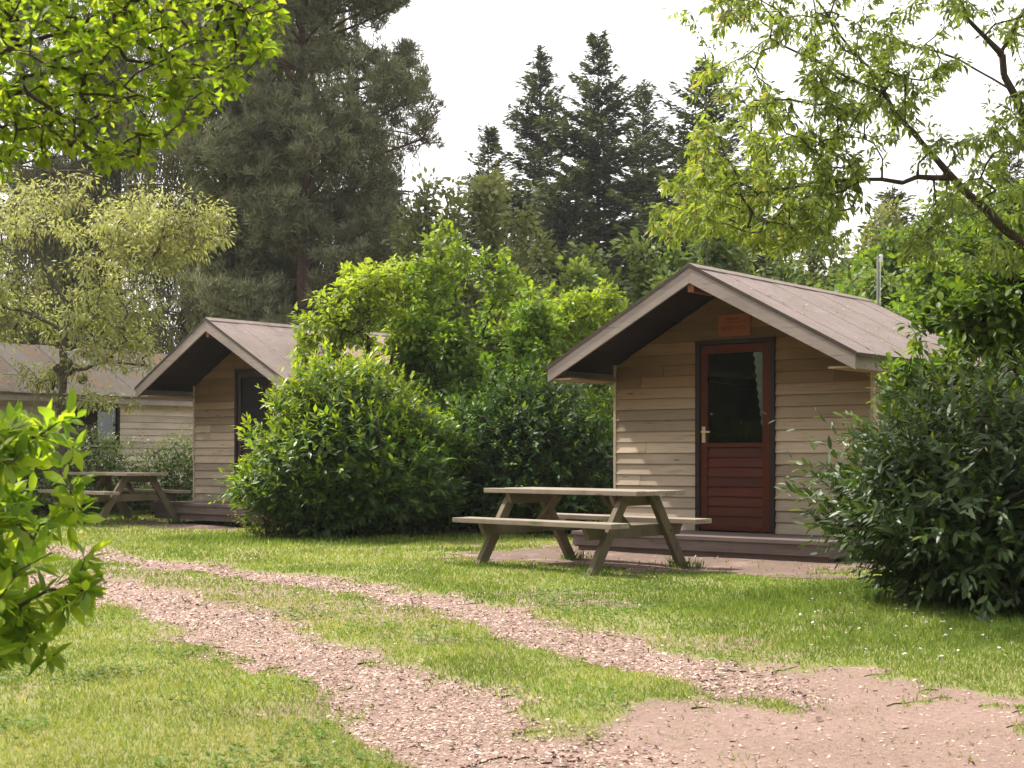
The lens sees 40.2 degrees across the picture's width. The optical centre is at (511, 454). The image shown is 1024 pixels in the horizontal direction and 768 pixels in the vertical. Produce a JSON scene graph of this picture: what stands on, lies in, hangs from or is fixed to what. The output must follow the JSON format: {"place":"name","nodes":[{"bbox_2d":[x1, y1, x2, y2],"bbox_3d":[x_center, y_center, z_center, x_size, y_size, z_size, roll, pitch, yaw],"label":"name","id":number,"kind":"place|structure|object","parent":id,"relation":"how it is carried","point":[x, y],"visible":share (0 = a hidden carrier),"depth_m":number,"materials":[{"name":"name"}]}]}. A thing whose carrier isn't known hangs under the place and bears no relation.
{"place":"outdoors","nodes":[
{"label":"outdoors","id":0,"kind":"place"},
{"bbox_2d":[0,508,1023,767],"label":"lawn","id":1,"kind":"structure","parent":0,"point":[220,525],"depth_m":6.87,"materials":[{"name":"green plant"}]},
{"bbox_2d":[2,402,71,517],"bbox_3d":[-8.191,0.171,22.247,2.559,2.062,2.133,0,0,0],"label":"cotoneaster","id":2,"kind":"object","parent":1,"relation":"on","point":[39,498],"visible":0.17,"depth_m":22.39,"materials":[{"name":"green plant"}]},
{"bbox_2d":[0,386,114,678],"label":"leafy shrub","id":3,"kind":"object","parent":1,"relation":"on","point":[82,590],"visible":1,"depth_m":3.99,"materials":[{"name":"green plant"}]},
{"bbox_2d":[0,342,192,511],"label":"wooden cabin","id":4,"kind":"object","parent":1,"relation":"on","point":[156,418],"visible":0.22,"depth_m":25.17,"materials":[{"name":"brown wood"}]},
{"bbox_2d":[65,404,119,444],"bbox_3d":[-7.372,-0.530,24.454,0.060,0.700,1.200,0,0,39],"label":"window frame","id":5,"kind":"structure","parent":4,"relation":"in","point":[117,409],"depth_m":24.86,"materials":[{"name":"paint"}]},
{"bbox_2d":[37,422,159,515],"bbox_3d":[-7.020,0.278,23.380,2.343,1.841,1.598,0,0,0],"label":"cotoneaster","id":6,"kind":"object","parent":1,"relation":"on","point":[102,462],"visible":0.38,"depth_m":23.29,"materials":[{"name":"green plant"}]},
{"bbox_2d":[38,472,190,524],"bbox_3d":[-5.940,0.624,20.900,1.860,0.732,1.445,0,0,43],"label":"picnic table","id":7,"kind":"object","parent":1,"relation":"on","point":[118,494],"visible":0.88,"depth_m":20.63,"materials":[{"name":"brown wood"}]},
{"bbox_2d":[0,164,240,515],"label":"willow tree","id":8,"kind":"object","parent":1,"relation":"on","point":[135,245],"visible":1,"depth_m":22.19,"materials":[{"name":"green plant"}]},
{"bbox_2d":[0,0,290,182],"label":"beech tree","id":9,"kind":"object","parent":1,"relation":"on","point":[76,34],"visible":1,"depth_m":4.46,"materials":[{"name":"green plant"}]},
{"bbox_2d":[125,418,192,513],"bbox_3d":[-5.680,0.254,24.249,2.330,1.754,1.680,0,0,0],"label":"cotoneaster","id":10,"kind":"object","parent":1,"relation":"on","point":[186,478],"visible":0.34,"depth_m":23.97,"materials":[{"name":"green plant"}]},
{"bbox_2d":[228,488,302,538],"bbox_3d":[-2.948,0.700,16.769,0.917,0.804,0.795,0,0,0],"label":"shrub","id":11,"kind":"object","parent":1,"relation":"on","point":[269,520],"visible":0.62,"depth_m":16.67,"materials":[{"name":"green plant"}]},
{"bbox_2d":[134,317,460,523],"bbox_3d":[-3.099,-0.514,21.801,3.592,2.968,4.072,0,0,41],"label":"wooden cabin","id":12,"kind":"object","parent":1,"relation":"on","point":[216,370],"visible":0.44,"depth_m":21.20,"materials":[{"name":"brown wood"}]},
{"bbox_2d":[236,372,270,499],"bbox_3d":[-3.857,-0.273,20.942,0.820,1.945,0.099,0,0,41],"label":"door","id":13,"kind":"structure","parent":12,"relation":"in","point":[249,395],"depth_m":21.02,"materials":[{"name":"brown wood"}]},
{"bbox_2d":[28,574,586,767],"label":"wheel track","id":14,"kind":"structure","parent":1,"relation":"on","point":[452,760],"depth_m":5.98,"materials":[{"name":"beige gravel"},{"name":"soil"}]},
{"bbox_2d":[207,325,481,540],"bbox_3d":[-2.002,-0.279,17.148,3.380,2.661,3.079,0,0,0],"label":"laurel bush","id":15,"kind":"object","parent":1,"relation":"on","point":[384,471],"visible":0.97,"depth_m":16.53,"materials":[{"name":"green plant"}]},
{"bbox_2d":[287,253,437,419],"bbox_3d":[-2.058,-0.946,20.425,2.260,3.973,2.256,0,0,0],"label":"bright shrub","id":16,"kind":"object","parent":1,"relation":"on","point":[360,288],"visible":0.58,"depth_m":19.84,"materials":[{"name":"green plant"}]},
{"bbox_2d":[6,545,745,701],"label":"wheel track","id":17,"kind":"structure","parent":1,"relation":"on","point":[587,637],"depth_m":8.27,"materials":[{"name":"beige gravel"}]},
{"bbox_2d":[364,258,491,366],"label":"broadleaf tree","id":18,"kind":"object","parent":1,"relation":"on","point":[466,314],"visible":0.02,"depth_m":28.03,"materials":[{"name":"green plant"}]},
{"bbox_2d":[397,375,532,531],"bbox_3d":[-0.650,0.020,18.450,2.005,2.238,2.126,0,0,36],"label":"evergreen shrub","id":19,"kind":"object","parent":1,"relation":"on","point":[427,398],"visible":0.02,"depth_m":18.32,"materials":[{"name":"green plant"}]},
{"bbox_2d":[380,166,552,388],"bbox_3d":[-0.901,-2.475,29.167,3.692,7.030,2.849,0,0,0],"label":"broadleaf tree","id":20,"kind":"object","parent":1,"relation":"on","point":[482,209],"visible":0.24,"depth_m":28.94,"materials":[{"name":"green plant"}]},
{"bbox_2d":[380,212,574,450],"bbox_3d":[-0.458,-1.207,20.087,2.922,4.471,2.382,0,0,22],"label":"leafy shrub","id":21,"kind":"object","parent":1,"relation":"on","point":[445,348],"visible":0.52,"depth_m":19.73,"materials":[{"name":"green plant"}]},
{"bbox_2d":[0,579,1023,767],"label":"clover","id":22,"kind":"object","parent":1,"relation":"on","point":[208,754],"visible":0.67,"depth_m":6.99,"materials":[{"name":"green plant"}]},
{"bbox_2d":[462,159,564,462],"bbox_3d":[-0.058,-2.645,30.056,2.862,7.334,2.417,0,0,-18],"label":"broadleaf tree","id":23,"kind":"object","parent":1,"relation":"on","point":[519,231],"visible":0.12,"depth_m":29.88,"materials":[{"name":"green plant"}]},
{"bbox_2d":[435,351,612,535],"bbox_3d":[0.382,-0.095,17.836,3.221,2.536,2.568,0,0,0],"label":"laurel bush","id":24,"kind":"object","parent":1,"relation":"on","point":[518,432],"visible":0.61,"depth_m":17.41,"materials":[{"name":"green plant"}]},
{"bbox_2d":[25,540,1023,767],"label":"wood chips","id":25,"kind":"object","parent":1,"relation":"on","point":[389,676],"visible":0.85,"depth_m":6.71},
{"bbox_2d":[485,277,631,474],"bbox_3d":[0.988,-0.937,22.188,3.049,3.942,2.151,0,0,0],"label":"bright shrub","id":26,"kind":"object","parent":1,"relation":"on","point":[586,317],"visible":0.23,"depth_m":21.85,"materials":[{"name":"green plant"}]},
{"bbox_2d":[493,241,630,468],"bbox_3d":[1.074,-1.568,26.980,3.263,5.214,2.661,0,0,0],"label":"broadleaf tree","id":27,"kind":"object","parent":1,"relation":"on","point":[587,271],"visible":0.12,"depth_m":26.65,"materials":[{"name":"green plant"}]},
{"bbox_2d":[452,487,711,575],"bbox_3d":[0.626,0.674,12.700,1.860,0.732,1.445,0,0,43],"label":"picnic table","id":28,"kind":"object","parent":1,"relation":"on","point":[616,502],"visible":0.91,"depth_m":12.53,"materials":[{"name":"brown wood"}]},
{"bbox_2d":[582,226,677,468],"bbox_3d":[2.608,-1.754,27.652,3.634,5.581,2.747,0,0,0],"label":"broadleaf tree","id":29,"kind":"object","parent":1,"relation":"on","point":[644,275],"visible":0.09,"depth_m":27.65,"materials":[{"name":"green plant"}]},
{"bbox_2d":[429,545,883,579],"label":"cabin forecourt","id":30,"kind":"structure","parent":1,"relation":"on","point":[785,568],"depth_m":13.16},
{"bbox_2d":[546,263,1013,562],"bbox_3d":[3.036,-0.424,15.461,3.592,2.968,4.072,0,0,39],"label":"wooden cabin","id":31,"kind":"object","parent":30,"relation":"on","point":[699,368],"visible":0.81,"depth_m":14.59,"materials":[{"name":"brown wood"}]},
{"bbox_2d":[701,342,768,531],"bbox_3d":[2.311,-0.182,14.574,0.820,1.945,0.099,0,0,39],"label":"door","id":32,"kind":"structure","parent":31,"relation":"in","point":[740,478],"depth_m":14.59,"materials":[{"name":"brown wood"}]},
{"bbox_2d":[877,254,882,305],"bbox_3d":[5.773,-1.015,21.995,0.097,4.270,0.069,0,0,0],"label":"antenna mast","id":33,"kind":"object","parent":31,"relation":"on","point":[880,258],"visible":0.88,"depth_m":21.98,"materials":[{"name":"metal"}]},
{"bbox_2d":[903,380,936,443],"bbox_3d":[4.206,-0.445,14.485,0.060,0.670,0.820,0,0,39],"label":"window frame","id":34,"kind":"structure","parent":31,"relation":"in","point":[930,380],"depth_m":14.65,"materials":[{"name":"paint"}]},
{"bbox_2d":[641,198,826,294],"bbox_3d":[4.567,-2.204,28.170,3.826,6.443,2.994,0,0,11],"label":"broadleaf tree","id":35,"kind":"object","parent":1,"relation":"on","point":[716,252],"visible":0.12,"depth_m":28.01,"materials":[{"name":"green plant"}]},
{"bbox_2d":[479,664,1023,767],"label":"bare earth","id":36,"kind":"structure","parent":1,"relation":"on","point":[707,754],"depth_m":5.17,"materials":[{"name":"soil"}]},
{"bbox_2d":[156,555,908,763],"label":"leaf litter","id":37,"kind":"object","parent":36,"relation":"on","point":[817,718],"visible":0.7,"depth_m":5.38,"materials":[{"name":"brown plant"}]},
{"bbox_2d":[750,175,868,292],"bbox_3d":[6.326,-2.558,29.988,4.146,7.153,3.531,0,0,17],"label":"broadleaf tree","id":38,"kind":"object","parent":1,"relation":"on","point":[811,254],"depth_m":29.58,"materials":[{"name":"green plant"}]},
{"bbox_2d":[643,0,1023,279],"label":"cherry tree","id":39,"kind":"object","parent":1,"relation":"on","point":[704,217],"visible":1,"depth_m":8.95,"materials":[{"name":"green plant"}]},
{"bbox_2d":[811,259,915,314],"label":"broadleaf tree","id":40,"kind":"object","parent":1,"relation":"on","point":[870,286],"visible":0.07,"depth_m":24.56,"materials":[{"name":"green plant"}]},
{"bbox_2d":[761,301,1023,623],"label":"laurel bush","id":41,"kind":"object","parent":1,"relation":"on","point":[950,529],"visible":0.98,"depth_m":8.96,"materials":[{"name":"green plant"}]},
{"bbox_2d":[839,232,980,325],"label":"broadleaf tree","id":42,"kind":"object","parent":1,"relation":"on","point":[911,308],"visible":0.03,"depth_m":21.20,"materials":[{"name":"green plant"}]},
{"bbox_2d":[832,179,1007,367],"bbox_3d":[7.886,-2.175,26.958,3.898,6.408,3.427,0,0,-38],"label":"broadleaf tree","id":43,"kind":"object","parent":1,"relation":"on","point":[889,263],"visible":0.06,"depth_m":26.66,"materials":[{"name":"green plant"}]},
{"bbox_2d":[896,184,986,244],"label":"broadleaf tree","id":44,"kind":"object","parent":1,"relation":"on","point":[924,227],"visible":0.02,"depth_m":29.67,"materials":[{"name":"green plant"}]},
{"bbox_2d":[867,182,1023,451],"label":"hazel shrub","id":45,"kind":"object","parent":1,"relation":"on","point":[979,308],"visible":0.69,"depth_m":11.28,"materials":[{"name":"green plant"}]},
{"bbox_2d":[0,0,1023,353],"label":"sky","id":46,"kind":"structure","parent":0,"point":[476,52],"materials":[{"name":"white"}]},
{"bbox_2d":[920,208,1023,449],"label":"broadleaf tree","id":47,"kind":"object","parent":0,"point":[936,327],"visible":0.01,"depth_m":19.32,"materials":[{"name":"green plant"}]},
{"bbox_2d":[977,178,1022,366],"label":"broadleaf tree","id":48,"kind":"object","parent":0,"point":[1014,227],"visible":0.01,"depth_m":26.66,"materials":[{"name":"green plant"}]},
{"bbox_3d":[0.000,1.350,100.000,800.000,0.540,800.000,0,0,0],"label":"ground","id":49,"kind":"structure","parent":0,"visible":0},
{"bbox_2d":[0,156,122,349],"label":"weeping conifer","id":50,"kind":"object","parent":49,"relation":"on","point":[47,250],"visible":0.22,"depth_m":34.77,"materials":[{"name":"green plant"}]},
{"bbox_2d":[0,0,137,344],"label":"pine tree","id":51,"kind":"object","parent":49,"relation":"on","point":[57,164],"visible":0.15,"depth_m":36.71,"materials":[{"name":"green plant"}]},
{"bbox_2d":[51,0,180,353],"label":"weeping conifer","id":52,"kind":"object","parent":49,"relation":"on","point":[114,181],"visible":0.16,"depth_m":36.59,"materials":[{"name":"green plant"}]},
{"bbox_2d":[118,0,253,353],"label":"weeping conifer","id":53,"kind":"object","parent":49,"relation":"on","point":[193,318],"visible":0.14,"depth_m":32.55,"materials":[{"name":"green plant"}]},
{"bbox_2d":[155,0,310,352],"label":"weeping conifer","id":54,"kind":"object","parent":49,"relation":"on","point":[240,260],"depth_m":33.36,"materials":[{"name":"green plant"}]},
{"bbox_2d":[251,0,328,312],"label":"weeping conifer","id":55,"kind":"object","parent":49,"relation":"on","point":[296,82],"visible":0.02,"depth_m":35.99,"materials":[{"name":"green plant"}]},
{"bbox_2d":[138,0,447,332],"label":"pine tree","id":56,"kind":"object","parent":49,"relation":"on","point":[308,136],"visible":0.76,"depth_m":30.58,"materials":[{"name":"green plant"}]},
{"bbox_2d":[277,0,365,292],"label":"weeping conifer","id":57,"kind":"object","parent":49,"relation":"on","point":[318,80],"visible":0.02,"depth_m":37.74,"materials":[{"name":"green plant"}]},
{"bbox_2d":[314,124,422,321],"bbox_3d":[-3.543,-3.730,35.860,3.828,9.500,4.085,0,0,0],"label":"weeping conifer","id":58,"kind":"object","parent":49,"relation":"on","point":[390,146],"visible":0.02,"depth_m":35.97,"materials":[{"name":"green plant"}]},
{"bbox_2d":[3,222,867,350],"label":"woodland","id":59,"kind":"object","parent":49,"relation":"on","point":[844,247],"depth_m":56.44,"materials":[{"name":"green plant"}]},
{"bbox_2d":[440,123,537,280],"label":"spruce tree","id":60,"kind":"object","parent":49,"relation":"on","point":[490,139],"visible":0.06,"depth_m":49.86,"materials":[{"name":"green plant"}]},
{"bbox_2d":[460,43,622,324],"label":"spruce tree","id":61,"kind":"object","parent":49,"relation":"on","point":[542,78],"visible":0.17,"depth_m":47.67,"materials":[{"name":"green plant"}]},
{"bbox_2d":[496,167,643,392],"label":"spruce tree","id":62,"kind":"object","parent":49,"relation":"on","point":[561,219],"visible":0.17,"depth_m":42.72,"materials":[{"name":"green plant"}]},
{"bbox_2d":[455,29,746,473],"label":"spruce tree","id":63,"kind":"object","parent":49,"relation":"on","point":[596,120],"visible":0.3,"depth_m":44.51,"materials":[{"name":"green plant"}]},
{"bbox_2d":[586,79,674,266],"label":"spruce tree","id":64,"kind":"object","parent":49,"relation":"on","point":[646,98],"visible":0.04,"depth_m":51.76,"materials":[{"name":"green plant"}]},
{"bbox_2d":[592,169,692,469],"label":"spruce tree","id":65,"kind":"object","parent":49,"relation":"on","point":[646,235],"visible":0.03,"depth_m":42.67,"materials":[{"name":"green plant"}]},
{"bbox_2d":[605,52,839,487],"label":"spruce tree","id":66,"kind":"object","parent":49,"relation":"on","point":[677,153],"visible":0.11,"depth_m":41.75,"materials":[{"name":"green plant"}]},
{"bbox_2d":[740,152,823,284],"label":"spruce tree","id":67,"kind":"object","parent":49,"relation":"on","point":[763,220],"visible":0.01,"depth_m":49.88,"materials":[{"name":"green plant"}]},
{"bbox_2d":[734,202,858,287],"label":"broadleaf tree","id":68,"kind":"object","parent":49,"relation":"on","point":[815,259],"visible":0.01,"depth_m":32.34,"materials":[{"name":"green plant"}]},
{"bbox_2d":[799,196,910,287],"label":"broadleaf tree","id":69,"kind":"object","parent":49,"relation":"on","point":[883,213],"visible":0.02,"depth_m":32.24,"materials":[{"name":"green plant"}]},
{"bbox_2d":[840,184,917,267],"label":"spruce tree","id":70,"kind":"object","parent":49,"relation":"on","point":[901,195],"visible":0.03,"depth_m":41.81,"materials":[{"name":"green plant"}]},
{"bbox_2d":[880,183,1016,274],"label":"broadleaf tree","id":71,"kind":"object","parent":49,"relation":"on","point":[902,226],"depth_m":31.19,"materials":[{"name":"green plant"}]},
{"bbox_2d":[981,147,1023,211],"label":"spruce tree","id":72,"kind":"object","parent":49,"relation":"on","point":[1017,164],"visible":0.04,"depth_m":47.86,"materials":[{"name":"green plant"}]}
]}

